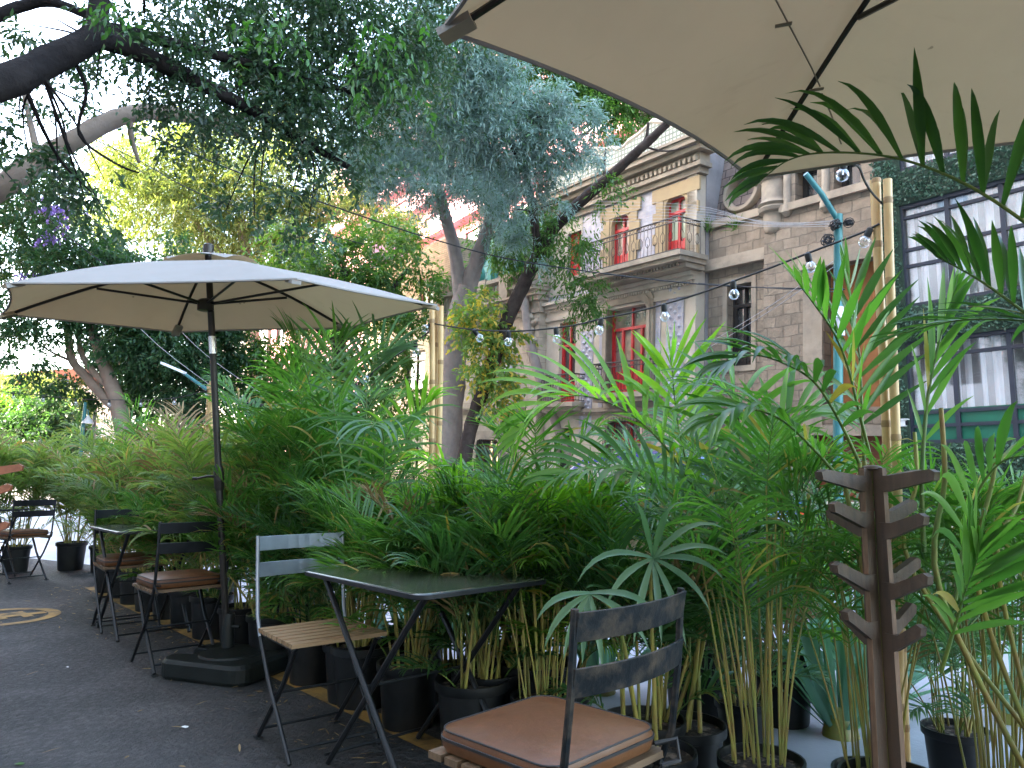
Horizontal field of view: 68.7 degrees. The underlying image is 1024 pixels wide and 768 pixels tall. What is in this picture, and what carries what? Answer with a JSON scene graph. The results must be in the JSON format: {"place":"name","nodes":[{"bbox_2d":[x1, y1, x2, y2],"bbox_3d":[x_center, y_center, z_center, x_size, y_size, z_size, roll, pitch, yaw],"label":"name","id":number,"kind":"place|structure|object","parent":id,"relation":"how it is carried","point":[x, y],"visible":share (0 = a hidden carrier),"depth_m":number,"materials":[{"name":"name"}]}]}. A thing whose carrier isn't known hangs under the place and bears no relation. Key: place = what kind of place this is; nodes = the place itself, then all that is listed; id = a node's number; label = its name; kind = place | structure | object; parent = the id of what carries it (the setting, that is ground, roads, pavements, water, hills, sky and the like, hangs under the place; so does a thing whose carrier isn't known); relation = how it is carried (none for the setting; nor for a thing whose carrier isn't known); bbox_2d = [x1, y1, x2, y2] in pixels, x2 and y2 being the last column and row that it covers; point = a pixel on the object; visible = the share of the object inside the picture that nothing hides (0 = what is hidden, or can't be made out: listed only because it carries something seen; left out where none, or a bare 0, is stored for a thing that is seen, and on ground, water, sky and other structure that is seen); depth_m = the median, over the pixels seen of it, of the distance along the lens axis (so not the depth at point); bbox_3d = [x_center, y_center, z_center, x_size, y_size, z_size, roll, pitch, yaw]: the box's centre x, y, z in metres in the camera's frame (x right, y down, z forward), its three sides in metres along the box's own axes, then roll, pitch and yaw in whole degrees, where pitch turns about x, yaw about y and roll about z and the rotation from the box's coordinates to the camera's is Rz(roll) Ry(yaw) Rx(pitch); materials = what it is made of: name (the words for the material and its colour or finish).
{"place":"outdoors","nodes":[
{"label":"outdoors","id":0,"kind":"place"},
{"bbox_2d":[0,558,442,767],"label":"terrace floor","id":1,"kind":"structure","parent":0,"point":[90,701],"depth_m":3.54,"materials":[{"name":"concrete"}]},
{"bbox_2d":[0,464,23,552],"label":"coat rack","id":2,"kind":"object","parent":1,"relation":"on","point":[5,488],"visible":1,"depth_m":3.44,"materials":[{"name":"brown wood"}]},
{"bbox_2d":[0,499,56,583],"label":"folding chair","id":3,"kind":"object","parent":1,"relation":"on","point":[32,513],"visible":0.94,"depth_m":7.66,"materials":[{"name":"black paint"}]},
{"bbox_2d":[0,528,52,539],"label":"seat cushion","id":4,"kind":"object","parent":3,"relation":"on","point":[24,532],"visible":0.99,"depth_m":7.67,"materials":[{"name":"brown leather"}]},
{"bbox_2d":[0,608,60,625],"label":"painted parking mark","id":5,"kind":"object","parent":1,"relation":"on","point":[53,612],"visible":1,"depth_m":5.87,"materials":[{"name":"yellow paint"}]},
{"bbox_2d":[0,410,65,512],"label":"potted palm","id":6,"kind":"object","parent":1,"relation":"on","point":[6,456],"visible":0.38,"depth_m":8.39,"materials":[{"name":"plant"}]},
{"bbox_2d":[0,426,88,572],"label":"potted palm","id":7,"kind":"object","parent":1,"relation":"on","point":[19,550],"visible":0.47,"depth_m":8.30,"materials":[{"name":"plant"}]},
{"bbox_2d":[0,432,94,570],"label":"potted palm","id":8,"kind":"object","parent":1,"relation":"on","point":[70,555],"visible":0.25,"depth_m":8.46,"materials":[{"name":"plant"}]},
{"bbox_2d":[47,459,114,572],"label":"potted palm","id":9,"kind":"object","parent":1,"relation":"on","point":[90,548],"visible":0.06,"depth_m":8.24,"materials":[{"name":"plant"}]},
{"bbox_2d":[34,431,151,597],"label":"potted palm","id":10,"kind":"object","parent":1,"relation":"on","point":[116,589],"visible":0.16,"depth_m":6.53,"materials":[{"name":"plant"}]},
{"bbox_2d":[30,421,163,592],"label":"potted palm","id":11,"kind":"object","parent":1,"relation":"on","point":[100,573],"visible":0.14,"depth_m":6.94,"materials":[{"name":"plant"}]},
{"bbox_2d":[73,474,150,604],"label":"potted palm","id":12,"kind":"object","parent":1,"relation":"on","point":[126,587],"visible":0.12,"depth_m":6.27,"materials":[{"name":"plant"}]},
{"bbox_2d":[55,413,200,611],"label":"potted palm","id":13,"kind":"object","parent":1,"relation":"on","point":[132,465],"visible":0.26,"depth_m":5.90,"materials":[{"name":"plant"}]},
{"bbox_2d":[90,509,165,633],"bbox_3d":[-2.801,1.337,5.457,0.407,0.831,0.491,5,-9,-38],"label":"folding chair","id":14,"kind":"object","parent":1,"relation":"on","point":[105,514],"visible":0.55,"depth_m":5.40,"materials":[{"name":"black paint"}]},
{"bbox_2d":[92,551,162,565],"bbox_3d":[-2.788,1.277,5.447,0.410,0.092,0.436,5,-9,-38],"label":"seat cushion","id":15,"kind":"object","parent":14,"relation":"on","point":[128,558],"visible":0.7,"depth_m":5.29,"materials":[{"name":"brown leather"}]},
{"bbox_2d":[89,523,190,641],"bbox_3d":[-2.600,1.371,5.295,0.578,0.719,0.828,6,-9,-41],"label":"folding table","id":16,"kind":"object","parent":1,"relation":"on","point":[117,529],"visible":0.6,"depth_m":5.16,"materials":[{"name":"black metal"}]},
{"bbox_2d":[80,391,221,567],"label":"potted palm","id":17,"kind":"object","parent":1,"relation":"on","point":[129,425],"visible":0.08,"depth_m":7.49,"materials":[{"name":"plant"}]},
{"bbox_2d":[107,491,197,619],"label":"potted palm","id":18,"kind":"object","parent":1,"relation":"on","point":[166,612],"visible":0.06,"depth_m":5.63,"materials":[{"name":"plant"}]},
{"bbox_2d":[0,19,319,203],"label":"tree","id":19,"kind":"object","parent":1,"relation":"on","point":[94,127],"visible":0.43,"depth_m":9.50,"materials":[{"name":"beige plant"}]},
{"bbox_2d":[112,483,239,628],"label":"potted palm","id":20,"kind":"object","parent":1,"relation":"on","point":[178,599],"visible":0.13,"depth_m":5.32,"materials":[{"name":"plant"}]},
{"bbox_2d":[130,521,230,677],"bbox_3d":[-1.928,1.207,4.363,0.407,0.831,0.491,6,-9,-41],"label":"folding chair","id":21,"kind":"object","parent":1,"relation":"on","point":[178,547],"visible":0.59,"depth_m":4.22,"materials":[{"name":"black paint"}]},
{"bbox_2d":[136,569,227,594],"bbox_3d":[-1.942,1.151,4.386,0.410,0.092,0.436,6,-9,-41],"label":"seat cushion","id":22,"kind":"object","parent":21,"relation":"on","point":[181,578],"visible":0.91,"depth_m":4.30,"materials":[{"name":"brown leather"}]},
{"bbox_2d":[118,405,293,639],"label":"potted palm","id":23,"kind":"object","parent":1,"relation":"on","point":[199,460],"visible":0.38,"depth_m":4.96,"materials":[{"name":"plant"}]},
{"bbox_2d":[130,400,292,602],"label":"potted palm","id":24,"kind":"object","parent":1,"relation":"on","point":[179,435],"visible":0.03,"depth_m":5.73,"materials":[{"name":"plant"}]},
{"bbox_2d":[0,243,439,686],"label":"parasol","id":25,"kind":"object","parent":1,"relation":"on","point":[209,292],"visible":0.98,"depth_m":4.23,"materials":[{"name":"beige fabric"}]},
{"bbox_2d":[27,585,412,767],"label":"leaf litter","id":26,"kind":"object","parent":1,"relation":"on","point":[239,747],"visible":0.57,"depth_m":3.70,"materials":[{"name":"brown plant"}]},
{"bbox_2d":[181,477,278,643],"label":"potted palm","id":27,"kind":"object","parent":1,"relation":"on","point":[240,609],"visible":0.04,"depth_m":4.62,"materials":[{"name":"plant"}]},
{"bbox_2d":[0,0,492,268],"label":"tree","id":28,"kind":"object","parent":1,"relation":"on","point":[253,59],"visible":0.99,"depth_m":7.10,"materials":[{"name":"green plant"}]},
{"bbox_2d":[173,411,331,608],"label":"potted palm","id":29,"kind":"object","parent":1,"relation":"on","point":[236,444],"visible":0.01,"depth_m":4.81,"materials":[{"name":"plant"}]},
{"bbox_2d":[173,463,353,649],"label":"potted palm","id":30,"kind":"object","parent":1,"relation":"on","point":[239,535],"visible":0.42,"depth_m":4.24,"materials":[{"name":"plant"}]},
{"bbox_2d":[85,587,441,750],"bbox_3d":[-0.578,1.532,3.608,10.111,0.001,0.608,-6,-9,43],"label":"kerb line","id":31,"kind":"object","parent":1,"relation":"on","point":[427,742],"visible":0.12,"depth_m":3.68,"materials":[{"name":"yellow paint"}]},
{"bbox_2d":[212,459,360,686],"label":"potted palm","id":32,"kind":"object","parent":1,"relation":"on","point":[308,667],"visible":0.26,"depth_m":3.87,"materials":[{"name":"plant"}]},
{"bbox_2d":[193,329,442,622],"bbox_3d":[-1.402,0.676,4.975,1.505,2.029,1.422,-4,-8,32],"label":"potted palm","id":33,"kind":"object","parent":1,"relation":"on","point":[290,392],"visible":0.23,"depth_m":4.71,"materials":[{"name":"plant"}]},
{"bbox_2d":[253,531,386,765],"bbox_3d":[-0.820,1.062,3.143,0.407,0.831,0.491,5,-8,-37],"label":"folding chair","id":34,"kind":"object","parent":1,"relation":"on","point":[294,637],"visible":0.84,"depth_m":3.13,"materials":[{"name":"grey metal"}]},
{"bbox_2d":[219,371,428,620],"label":"potted palm","id":35,"kind":"object","parent":1,"relation":"on","point":[369,456],"visible":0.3,"depth_m":4.23,"materials":[{"name":"plant"}]},
{"bbox_2d":[242,383,428,613],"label":"potted palm","id":36,"kind":"object","parent":1,"relation":"on","point":[330,465],"visible":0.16,"depth_m":4.40,"materials":[{"name":"plant"}]},
{"bbox_2d":[252,470,434,704],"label":"potted palm","id":37,"kind":"object","parent":1,"relation":"on","point":[326,648],"visible":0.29,"depth_m":3.60,"materials":[{"name":"plant"}]},
{"bbox_2d":[269,302,462,710],"bbox_3d":[-0.785,0.510,3.849,0.847,2.094,1.646,3,-7,-26],"label":"potted palm","id":38,"kind":"object","parent":1,"relation":"on","point":[343,667],"visible":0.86,"depth_m":3.80,"materials":[{"name":"plant"}]},
{"bbox_2d":[302,476,502,732],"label":"potted palm","id":39,"kind":"object","parent":1,"relation":"on","point":[408,704],"visible":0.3,"depth_m":3.19,"materials":[{"name":"plant"}]},
{"bbox_2d":[357,456,489,658],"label":"potted palm","id":40,"kind":"object","parent":1,"relation":"on","point":[401,649],"visible":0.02,"depth_m":3.64,"materials":[{"name":"plant"}]},
{"bbox_2d":[428,306,443,630],"bbox_3d":[-0.410,0.569,3.983,0.082,2.010,0.086,0,-7,0],"label":"bamboo post","id":41,"kind":"object","parent":40,"relation":"in","point":[436,345],"visible":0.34,"depth_m":4.03,"materials":[{"name":"wood"}]},
{"bbox_2d":[305,563,545,767],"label":"folding table","id":42,"kind":"object","parent":1,"relation":"on","point":[424,586],"visible":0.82,"depth_m":2.71,"materials":[{"name":"black metal"}]},
{"bbox_2d":[381,440,589,745],"bbox_3d":[-0.081,0.839,3.050,0.966,1.253,0.915,2,-7,-19],"label":"potted palm","id":43,"kind":"object","parent":1,"relation":"on","point":[459,700],"visible":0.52,"depth_m":2.86,"materials":[{"name":"plant"}]},
{"bbox_2d":[384,433,595,703],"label":"potted palm","id":44,"kind":"object","parent":1,"relation":"on","point":[512,658],"visible":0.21,"depth_m":3.00,"materials":[{"name":"plant"}]},
{"bbox_2d":[400,443,653,692],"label":"potted palm","id":45,"kind":"object","parent":1,"relation":"on","point":[563,494],"visible":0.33,"depth_m":2.97,"materials":[{"name":"plant"}]},
{"bbox_2d":[427,395,644,702],"bbox_3d":[0.106,0.761,2.998,0.851,1.395,0.967,3,-7,-24],"label":"potted palm","id":46,"kind":"object","parent":1,"relation":"on","point":[523,692],"visible":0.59,"depth_m":2.87,"materials":[{"name":"plant"}]},
{"bbox_2d":[428,587,686,767],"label":"folding chair","id":47,"kind":"object","parent":1,"relation":"on","point":[588,681],"visible":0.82,"depth_m":1.57,"materials":[{"name":"black metal"}]},
{"bbox_2d":[441,695,680,767],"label":"seat cushion","id":48,"kind":"object","parent":47,"relation":"on","point":[526,732],"visible":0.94,"depth_m":1.70,"materials":[{"name":"brown leather"}]},
{"bbox_2d":[436,0,1023,186],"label":"parasol","id":49,"kind":"object","parent":1,"relation":"on","point":[714,75],"visible":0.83,"depth_m":1.97,"materials":[{"name":"beige fabric"}]},
{"bbox_2d":[814,465,939,767],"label":"coat rack","id":50,"kind":"object","parent":1,"relation":"on","point":[887,524],"visible":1,"depth_m":2.13,"materials":[{"name":"brown wood"}]},
{"bbox_2d":[0,0,458,429],"label":"sky","id":51,"kind":"structure","parent":0,"point":[39,16],"materials":[{"name":"white"}]},
{"bbox_2d":[0,489,1023,767],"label":"road","id":52,"kind":"structure","parent":0,"point":[812,745],"depth_m":3.95,"materials":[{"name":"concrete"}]},
{"bbox_2d":[0,384,40,485],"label":"tree","id":53,"kind":"object","parent":52,"relation":"on","point":[7,404],"visible":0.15,"depth_m":47.40,"materials":[{"name":"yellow plant"}]},
{"bbox_2d":[0,367,61,400],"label":"tree","id":54,"kind":"object","parent":52,"relation":"on","point":[28,391],"visible":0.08,"depth_m":60.05,"materials":[{"name":"yellow plant"}]},
{"bbox_2d":[0,390,105,493],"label":"tree","id":55,"kind":"object","parent":52,"relation":"on","point":[44,422],"visible":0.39,"depth_m":41.44,"materials":[{"name":"green plant"}]},
{"bbox_2d":[0,153,272,454],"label":"tree","id":56,"kind":"object","parent":52,"relation":"on","point":[47,250],"visible":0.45,"depth_m":26.07,"materials":[{"name":"green plant"}]},
{"bbox_2d":[305,454,530,705],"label":"potted palm","id":57,"kind":"object","parent":52,"relation":"on","point":[444,659],"visible":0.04,"depth_m":3.60,"materials":[{"name":"plant"}]},
{"bbox_2d":[429,465,675,704],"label":"potted palm","id":58,"kind":"object","parent":52,"relation":"on","point":[588,652],"visible":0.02,"depth_m":3.27,"materials":[{"name":"plant"}]},
{"bbox_2d":[559,602,657,696],"bbox_3d":[0.550,1.176,4.112,1.542,1.133,1.190,5,-8,-35],"label":"strap leaf plant","id":59,"kind":"object","parent":52,"relation":"on","point":[593,659],"visible":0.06,"depth_m":4.17,"materials":[{"name":"green plant"}]},
{"bbox_2d":[537,496,728,767],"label":"potted palm","id":60,"kind":"object","parent":52,"relation":"on","point":[689,755],"visible":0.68,"depth_m":2.31,"materials":[{"name":"plant"}]},
{"bbox_2d":[535,449,800,744],"bbox_3d":[0.580,0.902,2.857,1.034,1.341,0.980,-3,-7,21],"label":"potted palm","id":61,"kind":"object","parent":52,"relation":"on","point":[609,571],"visible":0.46,"depth_m":2.78,"materials":[{"name":"plant"}]},
{"bbox_2d":[477,311,860,767],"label":"potted palm","id":62,"kind":"object","parent":52,"relation":"on","point":[705,736],"visible":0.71,"depth_m":2.87,"materials":[{"name":"plant"}]},
{"bbox_2d":[579,380,879,716],"bbox_3d":[0.966,0.779,3.693,1.316,1.783,1.619,-1,-7,5],"label":"potted palm","id":63,"kind":"object","parent":52,"relation":"on","point":[709,707],"visible":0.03,"depth_m":3.67,"materials":[{"name":"plant"}]},
{"bbox_2d":[620,395,896,767],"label":"potted palm","id":64,"kind":"object","parent":52,"relation":"on","point":[745,753],"visible":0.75,"depth_m":2.56,"materials":[{"name":"plant"}]},
{"bbox_2d":[676,506,851,745],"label":"potted palm","id":65,"kind":"object","parent":52,"relation":"on","point":[721,711],"visible":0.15,"depth_m":3.25,"materials":[{"name":"plant"}]},
{"bbox_2d":[679,489,862,729],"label":"potted palm","id":66,"kind":"object","parent":52,"relation":"on","point":[799,719],"visible":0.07,"depth_m":3.62,"materials":[{"name":"plant"}]},
{"bbox_2d":[669,236,927,767],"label":"potted palm","id":67,"kind":"object","parent":52,"relation":"on","point":[820,291],"visible":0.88,"depth_m":2.36,"materials":[{"name":"plant"}]},
{"bbox_2d":[803,172,856,561],"bbox_3d":[3.696,-0.160,8.643,0.615,4.634,0.316,1,-7,-8],"label":"teal post","id":68,"kind":"object","parent":52,"relation":"on","point":[836,225],"visible":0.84,"depth_m":8.75,"materials":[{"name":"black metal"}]},
{"bbox_2d":[728,428,995,767],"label":"potted palm","id":69,"kind":"object","parent":52,"relation":"on","point":[841,587],"visible":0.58,"depth_m":2.50,"materials":[{"name":"plant"}]},
{"bbox_2d":[723,48,1023,351],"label":"potted palm","id":70,"kind":"object","parent":52,"relation":"on","point":[948,245],"visible":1,"depth_m":1.93,"materials":[{"name":"plant"}]},
{"bbox_2d":[734,550,1022,741],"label":"strap leaf plant","id":71,"kind":"object","parent":52,"relation":"on","point":[817,697],"visible":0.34,"depth_m":3.50,"materials":[{"name":"green plant"}]},
{"bbox_2d":[870,177,910,761],"bbox_3d":[1.304,0.319,2.608,0.119,2.182,0.137,0,-7,0],"label":"bamboo post","id":72,"kind":"object","parent":52,"relation":"on","point":[890,426],"visible":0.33,"depth_m":2.62,"materials":[{"name":"wood"}]},
{"bbox_2d":[421,223,879,345],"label":"string lights","id":73,"kind":"object","parent":72,"relation":"hanging from","point":[868,231],"visible":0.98,"depth_m":3.15,"materials":[{"name":"black rubber"}]},
{"bbox_2d":[783,553,1023,694],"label":"strap leaf plant","id":74,"kind":"object","parent":52,"relation":"on","point":[834,654],"visible":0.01,"depth_m":3.95,"materials":[{"name":"green plant"}]},
{"bbox_2d":[848,440,1023,767],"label":"potted palm","id":75,"kind":"object","parent":52,"relation":"on","point":[1004,506],"visible":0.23,"depth_m":2.35,"materials":[{"name":"plant"}]},
{"bbox_2d":[854,517,1023,767],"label":"potted palm","id":76,"kind":"object","parent":52,"relation":"on","point":[938,731],"visible":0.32,"depth_m":2.90,"materials":[{"name":"plant"}]},
{"bbox_2d":[901,268,1023,767],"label":"potted palm","id":77,"kind":"object","parent":52,"relation":"on","point":[975,547],"visible":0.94,"depth_m":2.04,"materials":[{"name":"plant"}]},
{"bbox_2d":[931,591,1023,726],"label":"strap leaf plant","id":78,"kind":"object","parent":52,"relation":"on","point":[1008,717],"visible":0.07,"depth_m":3.69,"materials":[{"name":"green plant"}]},
{"label":"ground","id":79,"kind":"structure","parent":0,"visible":0},
{"bbox_2d":[1,369,113,427],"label":"red roofed building","id":80,"kind":"structure","parent":79,"relation":"on","point":[72,372],"depth_m":86.78,"materials":[{"name":"brown tile"}]},
{"bbox_2d":[362,237,474,486],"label":"house","id":81,"kind":"structure","parent":79,"relation":"on","point":[440,247],"depth_m":32.97,"materials":[{"name":"beige stone"}]},
{"bbox_2d":[406,350,424,389],"bbox_3d":[-4.231,-0.590,33.517,0.120,1.832,2.082,5,-8,-34],"label":"window","id":82,"kind":"structure","parent":81,"relation":"in","point":[420,370],"depth_m":33.46,"materials":[{"name":"white glass"}]},
{"bbox_2d":[322,45,644,247],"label":"apartment tower","id":83,"kind":"structure","parent":79,"relation":"on","point":[459,215],"depth_m":71.10,"materials":[{"name":"glass"}]},
{"bbox_2d":[440,214,550,482],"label":"house","id":84,"kind":"structure","parent":79,"relation":"on","point":[537,315],"depth_m":26.72,"materials":[{"name":"beige stone"}]},
{"bbox_2d":[458,48,654,466],"bbox_3d":[2.142,-4.547,25.675,8.437,17.424,5.138,0,-7,0],"label":"tree","id":85,"kind":"object","parent":79,"relation":"on","point":[630,119],"visible":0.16,"depth_m":25.39,"materials":[{"name":"green plant"}]},
{"bbox_2d":[537,118,724,475],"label":"house","id":86,"kind":"structure","parent":79,"relation":"on","point":[673,245],"depth_m":21.56,"materials":[{"name":"beige stone"}]},
{"bbox_2d":[561,322,575,401],"bbox_3d":[1.921,-0.612,24.405,0.120,2.851,1.000,5,-8,-34],"label":"window","id":87,"kind":"structure","parent":86,"relation":"in","point":[568,361],"depth_m":24.49,"materials":[{"name":"red glass"}]},
{"bbox_2d":[614,216,628,263],"bbox_3d":[3.402,-4.276,22.644,0.120,1.597,0.955,5,-8,-34],"label":"window","id":88,"kind":"structure","parent":86,"relation":"in","point":[619,228],"depth_m":22.73,"materials":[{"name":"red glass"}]},
{"bbox_2d":[602,417,642,452],"bbox_3d":[3.363,1.766,21.733,0.402,1.689,1.906,5,-8,-34],"label":"window","id":89,"kind":"structure","parent":86,"relation":"in","point":[629,428],"depth_m":21.89,"materials":[{"name":"grey glass"}]},
{"bbox_2d":[611,306,645,392],"bbox_3d":[3.552,-0.944,22.028,0.120,2.906,1.879,5,-8,-34],"label":"window","id":90,"kind":"structure","parent":86,"relation":"in","point":[636,322],"depth_m":22.22,"materials":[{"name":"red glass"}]},
{"bbox_2d":[668,197,685,249],"bbox_3d":[4.665,-4.373,20.785,0.120,1.631,0.943,5,-8,-34],"label":"window","id":91,"kind":"structure","parent":86,"relation":"in","point":[677,209],"depth_m":20.86,"materials":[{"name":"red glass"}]},
{"bbox_2d":[703,161,882,514],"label":"house","id":92,"kind":"structure","parent":79,"relation":"on","point":[796,323],"depth_m":17.84,"materials":[{"name":"grey stone"}]},
{"bbox_2d":[733,284,750,365],"bbox_3d":[6.057,-1.501,19.367,0.120,2.152,0.884,5,-8,-34],"label":"window","id":93,"kind":"structure","parent":92,"relation":"in","point":[742,302],"depth_m":19.49,"materials":[{"name":"black glass"}]},
{"bbox_2d":[723,177,760,213],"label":"oval window","id":94,"kind":"structure","parent":92,"relation":"in","point":[756,194],"depth_m":19.70,"materials":[{"name":"grey stone"}]},
{"bbox_2d":[869,145,1023,533],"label":"building","id":95,"kind":"structure","parent":79,"relation":"on","point":[988,375],"depth_m":12.55,"materials":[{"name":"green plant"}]},
{"bbox_2d":[42,84,844,289],"bbox_3d":[-0.859,-2.838,12.685,14.604,1.687,2.793,3,-7,-24],"label":"overhead cable","id":96,"kind":"object","parent":95,"relation":"attached to","point":[68,96],"visible":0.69,"depth_m":14.13,"materials":[{"name":"black rubber"}]},
{"bbox_2d":[900,174,1023,306],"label":"gridded window","id":97,"kind":"structure","parent":95,"relation":"in","point":[988,205],"depth_m":12.80,"materials":[{"name":"white metal"}]},
{"bbox_2d":[905,328,1023,443],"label":"gridded window","id":98,"kind":"structure","parent":95,"relation":"in","point":[961,426],"depth_m":12.32,"materials":[{"name":"white glass"}]},
{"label":"pavement","id":99,"kind":"structure","parent":0,"visible":0},
{"bbox_2d":[54,93,441,390],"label":"tree","id":100,"kind":"object","parent":99,"relation":"on","point":[174,201],"visible":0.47,"depth_m":44.69,"materials":[{"name":"green plant"}]},
{"bbox_2d":[217,207,452,464],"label":"tree","id":101,"kind":"object","parent":99,"relation":"on","point":[364,273],"visible":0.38,"depth_m":29.62,"materials":[{"name":"green plant"}]},
{"bbox_2d":[311,76,525,483],"bbox_3d":[-2.214,-2.560,19.332,5.928,12.062,5.066,0,-7,0],"label":"tree","id":102,"kind":"object","parent":99,"relation":"on","point":[468,277],"visible":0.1,"depth_m":20.81,"materials":[{"name":"grey plant"}]},
{"bbox_2d":[324,0,695,477],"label":"tree","id":103,"kind":"object","parent":99,"relation":"on","point":[493,123],"visible":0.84,"depth_m":15.98,"materials":[{"name":"green plant"}]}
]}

